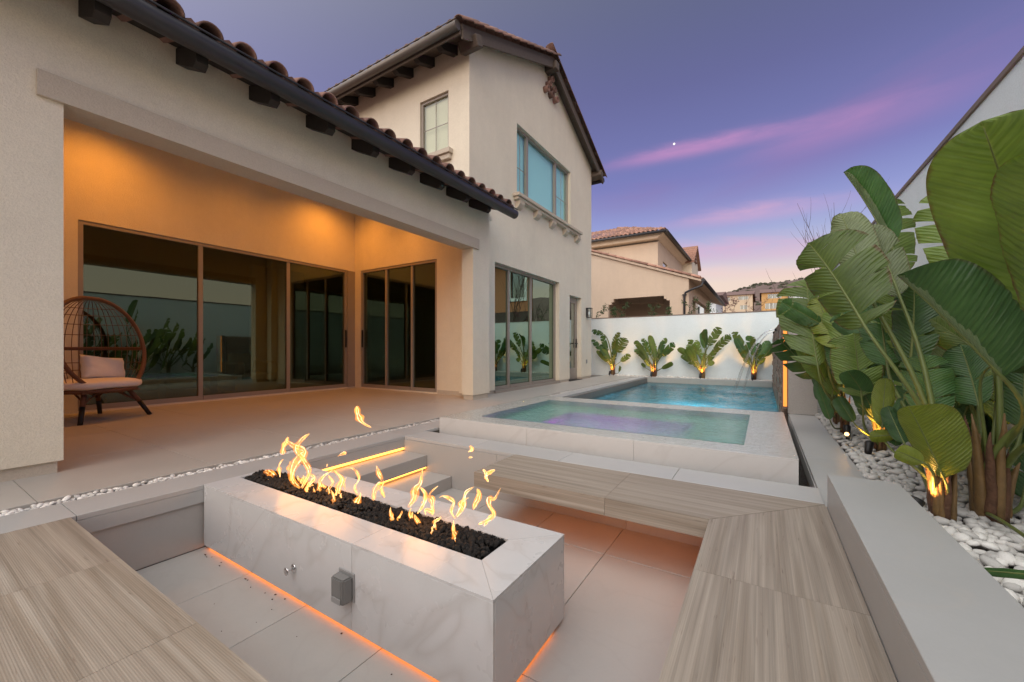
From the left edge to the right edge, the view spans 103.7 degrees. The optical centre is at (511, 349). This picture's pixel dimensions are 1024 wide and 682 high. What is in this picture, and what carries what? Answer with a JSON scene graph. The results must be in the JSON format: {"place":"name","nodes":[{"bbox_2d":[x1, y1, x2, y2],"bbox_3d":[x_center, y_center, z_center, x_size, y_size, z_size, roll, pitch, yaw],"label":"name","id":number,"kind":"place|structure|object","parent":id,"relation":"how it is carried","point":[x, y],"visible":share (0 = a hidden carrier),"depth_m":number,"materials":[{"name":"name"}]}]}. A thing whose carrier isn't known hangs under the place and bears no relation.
{"place":"outdoors","nodes":[
{"label":"outdoors","id":0,"kind":"place"},
{"bbox_2d":[0,375,634,513],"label":"patio","id":1,"kind":"structure","parent":0,"point":[112,449],"depth_m":4.52,"materials":[{"name":"tile"}]},
{"bbox_2d":[64,296,151,425],"bbox_3d":[-5.492,0.114,5.211,1.000,1.595,1.084,0,0,8],"label":"egg chair","id":2,"kind":"object","parent":1,"relation":"on","point":[75,385],"visible":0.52,"depth_m":5.35,"materials":[{"name":"wicker"}]},
{"bbox_2d":[79,354,124,377],"bbox_3d":[-5.468,0.245,5.379,0.181,0.318,0.530,-14,-8,4],"label":"pillow","id":3,"kind":"object","parent":2,"relation":"on","point":[95,367],"visible":0.95,"depth_m":5.28,"materials":[{"name":"fabric"}]},
{"bbox_2d":[0,0,606,481],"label":"house","id":4,"kind":"structure","parent":1,"relation":"on","point":[190,196],"depth_m":7.37,"materials":[{"name":"beige paint"}]},
{"bbox_2d":[106,378,158,402],"bbox_3d":[-6.140,0.677,6.519,0.630,0.405,0.630,0,0,32],"label":"pouf","id":5,"kind":"object","parent":4,"relation":"on","point":[148,387],"visible":0.44,"depth_m":6.40,"materials":[{"name":"green fabric"}]},
{"bbox_2d":[165,376,210,397],"bbox_3d":[-5.748,0.677,7.147,0.630,0.405,0.630,0,0,32],"label":"pouf","id":6,"kind":"object","parent":4,"relation":"on","point":[181,386],"visible":0.74,"depth_m":6.90,"materials":[{"name":"green fabric"}]},
{"bbox_2d":[78,220,346,410],"bbox_3d":[-5.012,-0.482,7.533,0.140,2.705,4.325,0,0,32],"label":"sliding door","id":7,"kind":"structure","parent":4,"relation":"in","point":[81,223],"depth_m":6.94,"materials":[{"name":"brown metal"}]},
{"bbox_2d":[217,353,277,392],"bbox_3d":[-5.447,0.490,8.291,0.820,0.820,0.800,0,0,32],"label":"armchair","id":8,"kind":"object","parent":4,"relation":"on","point":[235,375],"visible":0.86,"depth_m":8.10,"materials":[{"name":"green fabric"}]},
{"bbox_2d":[361,259,436,391],"bbox_3d":[-2.508,-0.482,8.802,2.365,2.705,0.140,0,0,32],"label":"sliding door","id":9,"kind":"structure","parent":4,"relation":"in","point":[387,385],"depth_m":8.96,"materials":[{"name":"brown metal"}]},
{"bbox_2d":[422,93,447,153],"bbox_3d":[-1.506,-4.440,8.052,0.750,1.150,0.088,0,0,32],"label":"window","id":10,"kind":"structure","parent":4,"relation":"in","point":[434,111],"depth_m":8.11,"materials":[{"name":"beige glass"}]},
{"bbox_2d":[495,264,555,389],"bbox_3d":[0.332,-0.472,9.606,0.112,2.645,3.060,0,0,32],"label":"sliding door","id":11,"kind":"structure","parent":4,"relation":"in","point":[525,304],"depth_m":9.51,"materials":[{"name":"clear glass"}]},
{"bbox_2d":[517,127,567,222],"bbox_3d":[0.774,-4.245,10.279,0.110,1.600,2.930,0,0,32],"label":"window","id":12,"kind":"structure","parent":4,"relation":"in","point":[539,177],"depth_m":10.30,"materials":[{"name":"blue glass"}]},
{"bbox_2d":[569,297,577,379],"bbox_3d":[1.744,-0.330,11.848,0.115,2.420,0.860,0,0,32],"label":"door","id":13,"kind":"structure","parent":4,"relation":"in","point":[573,301],"depth_m":12.05,"materials":[{"name":"brown metal"}]},
{"bbox_2d":[586,308,592,317],"bbox_3d":[2.395,-1.138,12.473,0.153,0.300,0.180,0,0,32],"label":"wall lantern","id":14,"kind":"object","parent":4,"relation":"attached to","point":[588,313],"depth_m":12.44,"materials":[{"name":"black metal"}]},
{"bbox_2d":[136,488,699,681],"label":"pit floor","id":15,"kind":"structure","parent":0,"point":[625,590],"depth_m":2.01,"materials":[{"name":"tile"}]},
{"bbox_2d":[0,517,268,681],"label":"stone bench","id":16,"kind":"object","parent":15,"relation":"on","point":[78,603],"visible":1,"depth_m":1.32,"materials":[{"name":"ceramic"}]},
{"bbox_2d":[329,451,426,485],"bbox_3d":[-1.292,1.185,3.598,0.338,0.271,1.151,0,0,32],"label":"step","id":17,"kind":"object","parent":15,"relation":"on","point":[396,466],"visible":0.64,"depth_m":3.67,"materials":[{"name":"concrete"}]},
{"bbox_2d":[204,463,563,681],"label":"fire table","id":18,"kind":"object","parent":15,"relation":"on","point":[440,613],"visible":0.96,"depth_m":1.81,"materials":[{"name":"stone"}]},
{"bbox_2d":[244,469,504,559],"bbox_3d":[-0.959,0.930,2.355,2.080,0.140,0.230,0,0,32],"label":"lava rock bed","id":19,"kind":"object","parent":18,"relation":"on","point":[466,540],"visible":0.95,"depth_m":2.13,"materials":[{"name":"black stone"}]},
{"bbox_2d":[268,406,495,537],"bbox_3d":[-0.910,0.656,2.326,2.021,0.650,0.144,0,0,32],"label":"gas fire","id":20,"kind":"object","parent":19,"relation":"on","point":[461,505],"visible":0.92,"depth_m":2.21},
{"bbox_2d":[76,439,702,570],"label":"pit wall","id":21,"kind":"structure","parent":15,"relation":"on","point":[139,537],"depth_m":2.64,"materials":[{"name":"concrete"}]},
{"bbox_2d":[474,454,824,537],"bbox_3d":[0.770,0.967,2.648,2.114,0.134,0.580,0,0,32],"label":"stone bench","id":22,"kind":"object","parent":21,"relation":"on","point":[689,508],"visible":0.83,"depth_m":2.54,"materials":[{"name":"beige stone"}]},
{"bbox_2d":[383,471,450,497],"bbox_3d":[-1.026,1.270,3.432,0.345,0.129,1.151,0,0,32],"label":"step","id":23,"kind":"object","parent":15,"relation":"on","point":[431,481],"visible":0.28,"depth_m":3.67,"materials":[{"name":"concrete"}]},
{"bbox_2d":[405,431,824,503],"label":"kerb","id":24,"kind":"structure","parent":15,"relation":"on","point":[792,491],"depth_m":3.07,"materials":[{"name":"concrete"}]},
{"bbox_2d":[658,505,896,681],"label":"stone bench","id":25,"kind":"object","parent":15,"relation":"on","point":[774,596],"visible":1,"depth_m":1.38,"materials":[{"name":"ceramic"}]},
{"bbox_2d":[827,474,1023,681],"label":"planter wall","id":26,"kind":"structure","parent":15,"relation":"on","point":[942,604],"depth_m":1.20,"materials":[{"name":"concrete"}]},
{"bbox_2d":[176,0,1023,291],"label":"sky","id":27,"kind":"structure","parent":0,"point":[765,106],"materials":[{"name":"purple"}]},
{"bbox_2d":[591,226,725,317],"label":"neighbour house","id":28,"kind":"structure","parent":0,"point":[640,268],"depth_m":20.98,"materials":[{"name":"beige paint"}]},
{"bbox_2d":[570,378,771,396],"bbox_3d":[3.889,1.651,9.079,3.665,1.499,7.538,0,0,32],"label":"pool basin","id":29,"kind":"object","parent":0,"point":[727,383],"visible":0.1,"depth_m":12.07,"materials":[{"name":"paint"}]},
{"bbox_2d":[589,382,777,411],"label":"pool water","id":30,"kind":"structure","parent":29,"relation":"in","point":[747,398],"depth_m":9.14,"materials":[{"name":"blue liquid"}]},
{"bbox_2d":[646,377,772,387],"bbox_3d":[5.878,1.100,12.241,3.987,0.400,0.127,0,0,32],"label":"pool coping","id":31,"kind":"object","parent":29,"relation":"on","point":[713,379],"visible":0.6,"depth_m":12.06,"materials":[{"name":"tile"}]},
{"bbox_2d":[772,323,817,422],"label":"water feature wall","id":32,"kind":"structure","parent":29,"relation":"on","point":[793,393],"depth_m":5.62,"materials":[{"name":"stone"}]},
{"bbox_2d":[788,414,865,506],"bbox_3d":[3.062,1.150,4.045,0.308,0.500,4.295,0,0,32],"label":"coping","id":33,"kind":"object","parent":29,"relation":"on","point":[824,453],"visible":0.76,"depth_m":3.48,"materials":[{"name":"tile"}]},
{"bbox_2d":[734,279,818,310],"bbox_3d":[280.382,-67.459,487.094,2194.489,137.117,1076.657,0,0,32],"label":"hills","id":34,"kind":"structure","parent":0,"point":[757,289],"depth_m":502.05,"materials":[{"name":"brown soil"}]},
{"bbox_2d":[723,291,755,311],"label":"house","id":35,"kind":"structure","parent":34,"relation":"on","point":[741,305],"depth_m":157.16,"materials":[{"name":"beige paint"}]},
{"bbox_2d":[738,296,747,299],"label":"window","id":36,"kind":"structure","parent":35,"relation":"in","point":[743,297],"depth_m":156.35,"materials":[{"name":"white glass"}]},
{"bbox_2d":[730,278,803,304],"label":"scrub","id":37,"kind":"object","parent":34,"relation":"on","point":[764,283],"visible":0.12,"depth_m":547.52,"materials":[{"name":"green plant"}]},
{"bbox_2d":[760,288,787,310],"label":"house","id":38,"kind":"structure","parent":34,"relation":"on","point":[764,295],"depth_m":151.93,"materials":[{"name":"beige paint"}]},
{"bbox_2d":[765,303,776,308],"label":"window","id":39,"kind":"structure","parent":38,"relation":"in","point":[767,305],"depth_m":151.59,"materials":[{"name":"white glass"}]},
{"bbox_2d":[768,294,780,298],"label":"window","id":40,"kind":"structure","parent":38,"relation":"in","point":[773,295],"depth_m":151.26,"materials":[{"name":"white glass"}]},
{"label":"ground","id":41,"kind":"structure","parent":0,"visible":0},
{"bbox_2d":[0,377,646,533],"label":"kerb","id":42,"kind":"structure","parent":41,"relation":"on","point":[85,508],"depth_m":2.74,"materials":[{"name":"concrete"}]},
{"bbox_2d":[323,448,403,470],"bbox_3d":[-1.426,1.025,3.683,0.019,0.012,1.140,0,0,32],"label":"kerb light","id":43,"kind":"object","parent":42,"relation":"attached to","point":[362,459],"visible":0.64,"depth_m":3.73,"materials":[{"name":"yellow plastic"}]},
{"bbox_2d":[439,396,798,484],"bbox_3d":[1.260,1.264,4.795,3.370,0.972,2.510,0,0,32],"label":"raised spa","id":44,"kind":"object","parent":41,"relation":"on","point":[768,467],"visible":0.41,"depth_m":3.56,"materials":[{"name":"ceramic"}]},
{"bbox_2d":[482,400,749,443],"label":"spa water","id":45,"kind":"structure","parent":44,"relation":"in","point":[714,426],"depth_m":4.50,"materials":[{"name":"teal liquid"}]},
{"bbox_2d":[442,396,797,458],"bbox_3d":[1.260,0.886,4.795,3.375,0.228,2.514,0,0,32],"label":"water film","id":46,"kind":"object","parent":44,"relation":"on","point":[513,404],"visible":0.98,"depth_m":4.09,"materials":[{"name":"liquid"}]},
{"bbox_2d":[788,416,815,487],"bbox_3d":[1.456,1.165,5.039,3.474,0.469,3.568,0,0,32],"label":"overflow slot","id":47,"kind":"object","parent":44,"relation":"attached to","point":[807,471],"visible":0.11,"depth_m":3.58,"materials":[{"name":"metal"}]},
{"bbox_2d":[787,423,809,486],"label":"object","id":48,"kind":"structure","parent":47,"relation":"in","point":[802,478],"depth_m":3.34,"materials":[{"name":"black"}]},
{"bbox_2d":[591,310,778,379],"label":"garden wall","id":49,"kind":"structure","parent":41,"relation":"on","point":[679,330],"depth_m":13.09,"materials":[{"name":"white paint"}]},
{"bbox_2d":[596,304,609,317],"bbox_3d":[3.328,-1.214,14.967,0.715,1.036,0.247,0,0,21],"label":"climbing shrub","id":50,"kind":"object","parent":49,"relation":"attached to","point":[601,311],"visible":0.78,"depth_m":14.93,"materials":[{"name":"green plant"}]},
{"bbox_2d":[606,307,617,316],"bbox_3d":[3.713,-1.294,14.816,0.598,0.667,0.224,0,0,32],"label":"climbing shrub","id":51,"kind":"object","parent":49,"relation":"attached to","point":[613,312],"visible":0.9,"depth_m":14.78,"materials":[{"name":"green plant"}]},
{"bbox_2d":[614,302,631,316],"bbox_3d":[3.993,-1.220,14.612,0.736,1.032,0.270,0,0,32],"label":"climbing shrub","id":52,"kind":"object","parent":49,"relation":"attached to","point":[626,305],"visible":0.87,"depth_m":14.58,"materials":[{"name":"green plant"}]},
{"bbox_2d":[648,304,660,315],"bbox_3d":[4.948,-1.147,14.018,0.512,0.908,0.275,0,0,32],"label":"climbing shrub","id":53,"kind":"object","parent":49,"relation":"attached to","point":[653,314],"visible":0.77,"depth_m":14.03,"materials":[{"name":"green plant"}]},
{"bbox_2d":[665,306,672,314],"bbox_3d":[5.380,-1.110,13.766,0.326,0.806,0.213,0,0,32],"label":"climbing shrub","id":54,"kind":"object","parent":49,"relation":"attached to","point":[670,309],"visible":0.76,"depth_m":13.73,"materials":[{"name":"green plant"}]},
{"bbox_2d":[681,296,701,313],"bbox_3d":[5.958,-1.241,13.381,0.659,1.088,0.293,0,0,32],"label":"climbing shrub","id":55,"kind":"object","parent":49,"relation":"attached to","point":[692,304],"visible":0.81,"depth_m":13.36,"materials":[{"name":"green plant"}]},
{"bbox_2d":[705,300,717,312],"bbox_3d":[6.479,-1.167,13.045,0.394,0.939,0.299,0,0,32],"label":"climbing shrub","id":56,"kind":"object","parent":49,"relation":"attached to","point":[708,307],"visible":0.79,"depth_m":13.09,"materials":[{"name":"green plant"}]},
{"bbox_2d":[611,374,771,380],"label":"wall pebbles","id":57,"kind":"object","parent":41,"relation":"on","point":[692,377],"depth_m":12.70,"materials":[{"name":"stone"}]},
{"bbox_2d":[591,329,630,374],"bbox_3d":[3.407,0.089,14.081,1.449,1.632,0.404,0,0,43],"label":"bird of paradise plant","id":58,"kind":"object","parent":57,"relation":"on","point":[602,352],"visible":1,"depth_m":14.00,"materials":[{"name":"green plant"}]},
{"bbox_2d":[634,335,674,376],"bbox_3d":[4.685,0.207,13.281,1.406,1.396,0.514,0,0,32],"label":"bird of paradise plant","id":59,"kind":"object","parent":57,"relation":"on","point":[641,352],"visible":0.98,"depth_m":13.32,"materials":[{"name":"green plant"}]},
{"bbox_2d":[677,327,731,378],"bbox_3d":[5.919,0.108,12.445,1.573,1.602,0.469,0,0,32],"label":"bird of paradise plant","id":60,"kind":"object","parent":57,"relation":"on","point":[689,353],"visible":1,"depth_m":12.48,"materials":[{"name":"green plant"}]},
{"bbox_2d":[731,332,772,379],"bbox_3d":[7.124,0.180,11.821,1.201,1.446,0.344,0,0,32],"label":"bird of paradise plant","id":61,"kind":"object","parent":57,"relation":"on","point":[761,352],"visible":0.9,"depth_m":11.78,"materials":[{"name":"green plant"}]},
{"bbox_2d":[698,292,728,313],"bbox_3d":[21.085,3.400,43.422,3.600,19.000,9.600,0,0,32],"label":"house","id":62,"kind":"structure","parent":41,"relation":"on","point":[722,295],"depth_m":40.40,"materials":[{"name":"white paint"}]},
{"bbox_2d":[725,296,739,311],"bbox_3d":[7.014,-1.227,12.801,0.464,1.061,0.195,0,0,18],"label":"red leaved shrub","id":63,"kind":"object","parent":41,"relation":"on","point":[732,299],"visible":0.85,"depth_m":12.79,"materials":[{"name":"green plant"}]},
{"bbox_2d":[792,181,887,268],"bbox_3d":[12.496,-2.812,15.697,3.512,7.524,2.347,0,0,-26],"label":"bare tree","id":64,"kind":"object","parent":41,"relation":"on","point":[812,225],"visible":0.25,"depth_m":15.41,"materials":[{"name":"brown plant"}]},
{"bbox_2d":[815,397,1023,606],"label":"planter pebbles","id":65,"kind":"object","parent":41,"relation":"on","point":[984,541],"visible":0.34,"depth_m":2.15,"materials":[{"name":"stone"}]},
{"bbox_2d":[770,338,839,423],"bbox_3d":[3.654,0.120,4.853,1.556,1.564,0.404,0,0,-27],"label":"bird of paradise plant","id":66,"kind":"object","parent":65,"relation":"on","point":[784,355],"visible":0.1,"depth_m":4.61,"materials":[{"name":"green plant"}]},
{"bbox_2d":[776,267,850,433],"bbox_3d":[3.436,-0.013,4.420,1.326,1.828,0.533,0,0,-27],"label":"bird of paradise plant","id":67,"kind":"object","parent":65,"relation":"on","point":[796,315],"visible":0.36,"depth_m":4.18,"materials":[{"name":"green plant"}]},
{"bbox_2d":[843,425,850,434],"bbox_3d":[3.379,0.824,4.051,0.063,0.133,0.101,0,0,32],"label":"garden uplight","id":68,"kind":"object","parent":65,"relation":"on","point":[846,428],"visible":0.76,"depth_m":4.04,"materials":[{"name":"black metal"}]},
{"bbox_2d":[844,432,849,439],"bbox_3d":[3.289,0.846,3.954,0.050,0.088,0.085,0,0,32],"label":"garden uplight","id":69,"kind":"object","parent":65,"relation":"on","point":[846,434],"visible":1,"depth_m":3.94,"materials":[{"name":"black metal"}]},
{"bbox_2d":[807,165,917,451],"bbox_3d":[3.367,-0.350,3.873,0.916,2.507,1.409,0,0,58],"label":"bird of paradise plant","id":70,"kind":"object","parent":65,"relation":"on","point":[857,373],"visible":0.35,"depth_m":3.46,"materials":[{"name":"green plant"}]},
{"bbox_2d":[864,441,873,454],"bbox_3d":[2.966,0.825,3.342,0.109,0.131,0.062,0,0,-41],"label":"garden uplight","id":71,"kind":"object","parent":65,"relation":"on","point":[868,447],"visible":0.95,"depth_m":3.33,"materials":[{"name":"black metal"}]},
{"bbox_2d":[796,211,993,521],"bbox_3d":[2.606,-0.041,2.734,1.773,1.887,0.820,0,0,-36],"label":"bird of paradise plant","id":72,"kind":"object","parent":65,"relation":"on","point":[923,416],"visible":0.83,"depth_m":2.44,"materials":[{"name":"green plant"}]},
{"bbox_2d":[911,495,925,506],"bbox_3d":[2.105,0.834,2.109,0.103,0.133,0.062,0,0,-5],"label":"garden uplight","id":73,"kind":"object","parent":65,"relation":"on","point":[921,502],"visible":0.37,"depth_m":2.08,"materials":[{"name":"black metal"}]},
{"bbox_2d":[897,109,1023,579],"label":"bird of paradise plant","id":74,"kind":"object","parent":65,"relation":"on","point":[966,283],"visible":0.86,"depth_m":1.83,"materials":[{"name":"green plant"}]},
{"bbox_2d":[833,46,1023,471],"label":"boundary wall","id":75,"kind":"structure","parent":41,"relation":"on","point":[1003,92],"depth_m":2.93,"materials":[{"name":"white paint"}]},
{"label":"drain channel","id":76,"kind":"structure","parent":0,"visible":0},
{"bbox_2d":[0,377,634,516],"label":"drain pebbles","id":77,"kind":"object","parent":76,"relation":"on","point":[59,501],"visible":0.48,"depth_m":2.83,"materials":[{"name":"white gravel"}]}
]}

